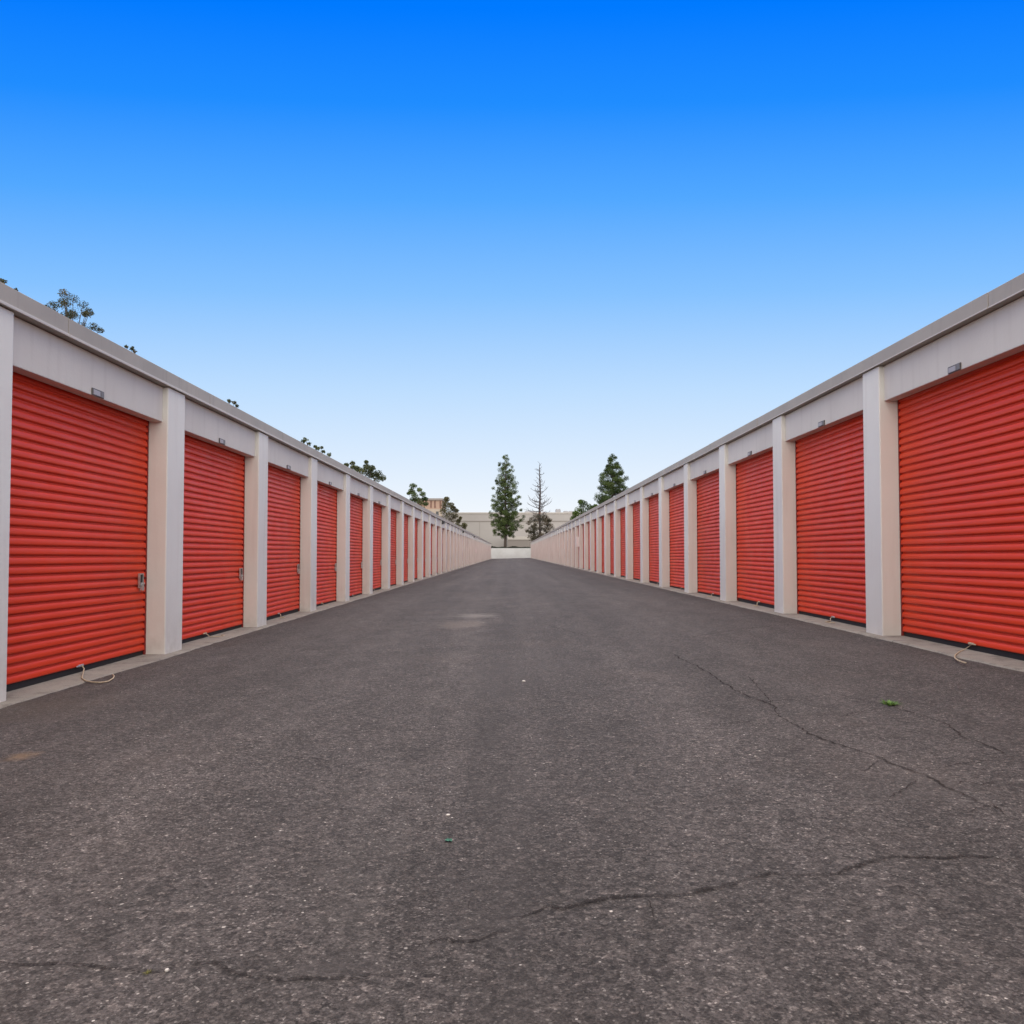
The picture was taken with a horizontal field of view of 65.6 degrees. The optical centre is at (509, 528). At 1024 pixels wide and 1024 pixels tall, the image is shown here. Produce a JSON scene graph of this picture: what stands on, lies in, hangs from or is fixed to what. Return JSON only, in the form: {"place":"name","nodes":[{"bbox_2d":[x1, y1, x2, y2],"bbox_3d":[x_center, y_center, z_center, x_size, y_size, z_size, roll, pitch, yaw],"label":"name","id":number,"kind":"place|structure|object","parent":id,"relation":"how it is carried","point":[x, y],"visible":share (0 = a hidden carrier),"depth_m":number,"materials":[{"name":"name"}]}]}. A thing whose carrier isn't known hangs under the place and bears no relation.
{"place":"outdoors","nodes":[
{"label":"outdoors","id":0,"kind":"place"},
{"bbox_2d":[0,559,489,708],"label":"concrete apron","id":1,"kind":"object","parent":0,"point":[37,690],"visible":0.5,"depth_m":7.78,"materials":[{"name":"grey concrete"}]},
{"bbox_2d":[0,558,1023,1023],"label":"asphalt aisle","id":2,"kind":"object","parent":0,"point":[662,806],"visible":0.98,"depth_m":2.91,"materials":[{"name":"grey asphalt"}]},
{"bbox_2d":[880,698,901,705],"bbox_3d":[2.335,1.070,4.882,0.153,0.035,0.184,0,-2,0],"label":"weed","id":3,"kind":"object","parent":2,"relation":"on","point":[888,703],"visible":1,"depth_m":4.88,"materials":[{"name":"green plant"}]},
{"bbox_2d":[0,0,1023,511],"label":"sky","id":4,"kind":"structure","parent":0,"point":[429,243],"materials":[{"name":"blue"}]},
{"bbox_2d":[532,558,1023,671],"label":"concrete apron","id":5,"kind":"object","parent":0,"point":[989,659],"visible":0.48,"depth_m":8.22,"materials":[{"name":"grey concrete"}]},
{"label":"ground","id":6,"kind":"structure","parent":0,"visible":0},
{"bbox_2d":[0,278,18,290],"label":"leafy tree","id":7,"kind":"object","parent":6,"relation":"on","point":[2,280],"visible":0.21,"depth_m":30.07,"materials":[{"name":"green plant"}]},
{"bbox_2d":[45,289,103,333],"bbox_3d":[-17.678,-3.470,32.239,2.615,12.264,2.278,-1,-2,38],"label":"leafy tree","id":8,"kind":"object","parent":6,"relation":"on","point":[71,314],"visible":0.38,"depth_m":32.13,"materials":[{"name":"green plant"}]},
{"bbox_2d":[124,345,136,352],"bbox_3d":[-16.471,-2.608,34.262,1.414,10.669,1.262,-1,-2,30],"label":"leafy tree","id":9,"kind":"object","parent":6,"relation":"on","point":[131,348],"visible":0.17,"depth_m":34.26,"materials":[{"name":"green plant"}]},
{"bbox_2d":[227,399,238,407],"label":"leafy tree","id":10,"kind":"object","parent":6,"relation":"on","point":[233,402],"visible":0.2,"depth_m":40.30,"materials":[{"name":"green plant"}]},
{"bbox_2d":[0,282,490,701],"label":"storage building","id":11,"kind":"structure","parent":6,"relation":"on","point":[143,511],"depth_m":8.33,"materials":[{"name":"paint"}]},
{"bbox_2d":[6,372,148,691],"bbox_3d":[-3.626,-0.032,7.071,0.635,2.641,2.609,0,-2,0],"label":"roller door","id":12,"kind":"structure","parent":11,"relation":"in","point":[78,533],"depth_m":6.96,"materials":[{"name":"paint"}]},
{"bbox_2d":[91,388,103,398],"bbox_3d":[-3.670,-1.203,7.071,0.014,0.063,0.200,0,-2,0],"label":"unit plate","id":13,"kind":"object","parent":11,"relation":"attached to","point":[97,393],"visible":1,"depth_m":7.05,"materials":[{"name":"grey metal"}]},
{"bbox_2d":[182,435,244,643],"bbox_3d":[-3.803,0.067,10.115,0.282,2.642,2.609,0,-2,0],"label":"roller door","id":14,"kind":"structure","parent":11,"relation":"in","point":[214,476],"depth_m":10.21,"materials":[{"name":"paint"}]},
{"bbox_2d":[219,438,224,444],"bbox_3d":[-3.670,-1.107,10.120,0.014,0.063,0.200,0,-2,0],"label":"unit plate","id":15,"kind":"object","parent":11,"relation":"attached to","point":[221,441],"visible":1,"depth_m":10.09,"materials":[{"name":"grey metal"}]},
{"bbox_2d":[266,465,300,620],"bbox_3d":[-3.811,0.153,13.157,0.266,2.641,2.609,0,-2,0],"label":"roller door","id":16,"kind":"structure","parent":11,"relation":"in","point":[284,488],"depth_m":13.41,"materials":[{"name":"paint"}]},
{"bbox_2d":[316,483,336,606],"bbox_3d":[-3.819,0.267,16.217,0.250,2.642,2.609,0,-2,0],"label":"roller door","id":17,"kind":"structure","parent":11,"relation":"in","point":[326,585],"depth_m":16.57,"materials":[{"name":"paint"}]},
{"bbox_2d":[349,495,362,597],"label":"roller door","id":18,"kind":"structure","parent":11,"relation":"in","point":[356,504],"depth_m":19.77,"materials":[{"name":"paint"}]},
{"bbox_2d":[373,503,381,590],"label":"roller door","id":19,"kind":"structure","parent":11,"relation":"in","point":[377,510],"depth_m":22.91,"materials":[{"name":"paint"}]},
{"bbox_2d":[390,510,396,586],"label":"roller door","id":20,"kind":"structure","parent":11,"relation":"in","point":[393,564],"depth_m":26.05,"materials":[{"name":"paint"}]},
{"bbox_2d":[404,515,407,581],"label":"roller door","id":21,"kind":"structure","parent":11,"relation":"in","point":[405,516],"depth_m":29.19,"materials":[{"name":"paint"}]},
{"bbox_2d":[414,519,417,579],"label":"roller door","id":22,"kind":"structure","parent":11,"relation":"in","point":[416,520],"depth_m":32.28,"materials":[{"name":"paint"}]},
{"bbox_2d":[423,522,425,576],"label":"roller door","id":23,"kind":"structure","parent":11,"relation":"in","point":[424,560],"depth_m":35.48,"materials":[{"name":"paint"}]},
{"bbox_2d":[431,525,431,574],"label":"roller door","id":24,"kind":"structure","parent":11,"relation":"in","point":[431,525],"depth_m":38.68,"materials":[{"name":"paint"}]},
{"bbox_2d":[437,527,437,572],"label":"roller door","id":25,"kind":"structure","parent":11,"relation":"in","point":[437,527],"depth_m":41.86,"materials":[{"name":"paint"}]},
{"bbox_2d":[442,529,442,571],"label":"roller door","id":26,"kind":"structure","parent":11,"relation":"in","point":[442,529],"depth_m":44.93,"materials":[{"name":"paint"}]},
{"bbox_2d":[301,437,330,456],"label":"leafy tree","id":27,"kind":"object","parent":6,"relation":"on","point":[304,440],"visible":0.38,"depth_m":55.24,"materials":[{"name":"green plant"}]},
{"bbox_2d":[344,460,385,482],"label":"leafy tree","id":28,"kind":"object","parent":6,"relation":"on","point":[369,473],"visible":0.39,"depth_m":74.91,"materials":[{"name":"green plant"}]},
{"bbox_2d":[407,483,428,507],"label":"leafy tree","id":29,"kind":"object","parent":6,"relation":"on","point":[417,499],"visible":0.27,"depth_m":99.56,"materials":[{"name":"green plant"}]},
{"bbox_2d":[420,498,445,517],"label":"terracotta building","id":30,"kind":"structure","parent":6,"relation":"on","point":[434,506],"depth_m":200.26,"materials":[{"name":"beige"}]},
{"bbox_2d":[440,496,467,529],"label":"leafy tree","id":31,"kind":"object","parent":6,"relation":"on","point":[452,507],"visible":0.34,"depth_m":120.42,"materials":[{"name":"green plant"}]},
{"bbox_2d":[491,548,530,558],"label":"boundary wall","id":32,"kind":"structure","parent":6,"relation":"on","point":[498,553],"depth_m":156.92,"materials":[{"name":"white concrete"}]},
{"bbox_2d":[446,512,579,546],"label":"warehouse","id":33,"kind":"structure","parent":6,"relation":"on","point":[478,524],"depth_m":235.13,"materials":[{"name":"grey concrete"}]},
{"bbox_2d":[570,499,597,519],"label":"leafy tree","id":34,"kind":"object","parent":6,"relation":"on","point":[580,510],"visible":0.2,"depth_m":139.97,"materials":[{"name":"green plant"}]},
{"bbox_2d":[588,453,628,508],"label":"pine tree","id":35,"kind":"object","parent":6,"relation":"on","point":[613,486],"visible":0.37,"depth_m":111.58,"materials":[{"name":"green plant"}]},
{"bbox_2d":[531,273,1023,662],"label":"storage building","id":36,"kind":"structure","parent":6,"relation":"on","point":[887,499],"depth_m":8.62,"materials":[{"name":"paint"}]},
{"bbox_2d":[574,528,574,566],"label":"roller door","id":37,"kind":"structure","parent":36,"relation":"in","point":[574,528],"depth_m":51.09,"materials":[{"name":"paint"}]},
{"bbox_2d":[576,537,578,546],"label":"utility box","id":38,"kind":"object","parent":36,"relation":"attached to","point":[577,541],"visible":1,"depth_m":45.09,"materials":[{"name":"white metal"}]},
{"bbox_2d":[583,524,583,568],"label":"roller door","id":39,"kind":"structure","parent":36,"relation":"in","point":[583,524],"depth_m":44.84,"materials":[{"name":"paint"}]},
{"bbox_2d":[588,522,589,569],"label":"roller door","id":40,"kind":"structure","parent":36,"relation":"in","point":[588,522],"depth_m":41.79,"materials":[{"name":"paint"}]},
{"bbox_2d":[594,520,595,570],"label":"roller door","id":41,"kind":"structure","parent":36,"relation":"in","point":[594,520],"depth_m":38.61,"materials":[{"name":"paint"}]},
{"bbox_2d":[602,516,603,572],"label":"roller door","id":42,"kind":"structure","parent":36,"relation":"in","point":[603,516],"depth_m":35.41,"materials":[{"name":"paint"}]},
{"bbox_2d":[610,512,613,574],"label":"roller door","id":43,"kind":"structure","parent":36,"relation":"in","point":[612,514],"depth_m":32.28,"materials":[{"name":"paint"}]},
{"bbox_2d":[620,508,625,577],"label":"roller door","id":44,"kind":"structure","parent":36,"relation":"in","point":[622,512],"depth_m":29.27,"materials":[{"name":"paint"}]},
{"bbox_2d":[633,502,639,579],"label":"roller door","id":45,"kind":"structure","parent":36,"relation":"in","point":[636,507],"depth_m":26.06,"materials":[{"name":"paint"}]},
{"bbox_2d":[649,495,658,583],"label":"roller door","id":46,"kind":"structure","parent":36,"relation":"in","point":[653,501],"depth_m":22.90,"materials":[{"name":"paint"}]},
{"bbox_2d":[669,485,684,589],"bbox_3d":[4.133,0.142,19.328,0.268,2.717,2.654,0,-2,0],"label":"roller door","id":47,"kind":"structure","parent":36,"relation":"in","point":[676,495],"depth_m":19.78,"materials":[{"name":"paint"}]},
{"bbox_2d":[697,471,719,596],"bbox_3d":[4.126,0.043,16.282,0.281,2.718,2.654,0,-2,0],"label":"roller door","id":48,"kind":"structure","parent":36,"relation":"in","point":[708,518],"depth_m":16.59,"materials":[{"name":"paint"}]},
{"bbox_2d":[736,450,773,608],"bbox_3d":[4.137,-0.070,13.222,0.259,2.718,2.654,0,-2,0],"label":"roller door","id":49,"kind":"structure","parent":36,"relation":"in","point":[754,476],"depth_m":13.42,"materials":[{"name":"paint"}]},
{"bbox_2d":[818,420,824,426],"bbox_3d":[3.993,-1.342,10.185,0.014,0.063,0.200,0,-2,0],"label":"unit plate","id":50,"kind":"object","parent":36,"relation":"attached to","point":[821,423],"visible":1,"depth_m":10.16,"materials":[{"name":"grey metal"}]},
{"bbox_2d":[795,414,865,627],"bbox_3d":[4.127,-0.156,10.180,0.280,2.718,2.654,0,-2,0],"label":"roller door","id":51,"kind":"structure","parent":36,"relation":"in","point":[831,582],"depth_m":10.24,"materials":[{"name":"paint"}]},
{"bbox_2d":[948,362,960,373],"bbox_3d":[3.993,-1.438,7.136,0.014,0.063,0.200,0,-2,0],"label":"unit plate","id":52,"kind":"object","parent":36,"relation":"attached to","point":[954,368],"visible":1,"depth_m":7.12,"materials":[{"name":"grey metal"}]},
{"bbox_2d":[897,351,1023,662],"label":"roller door","id":53,"kind":"structure","parent":36,"relation":"in","point":[961,438],"depth_m":7.23,"materials":[{"name":"paint"}]},
{"bbox_3d":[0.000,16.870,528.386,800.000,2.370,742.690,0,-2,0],"label":"planting bed","id":54,"kind":"structure","parent":6,"relation":"on","visible":0},
{"bbox_2d":[488,454,525,546],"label":"pine tree","id":55,"kind":"object","parent":54,"relation":"on","point":[508,504],"visible":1,"depth_m":163.20,"materials":[{"name":"green plant"}]},
{"bbox_2d":[491,546,530,547],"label":"ground cover","id":56,"kind":"object","parent":54,"relation":"on","point":[510,547],"visible":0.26,"depth_m":157.46,"materials":[{"name":"green plant"}]},
{"bbox_2d":[524,463,554,542],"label":"dead pine","id":57,"kind":"object","parent":54,"relation":"on","point":[534,526],"visible":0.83,"depth_m":161.89,"materials":[{"name":"brown plant"}]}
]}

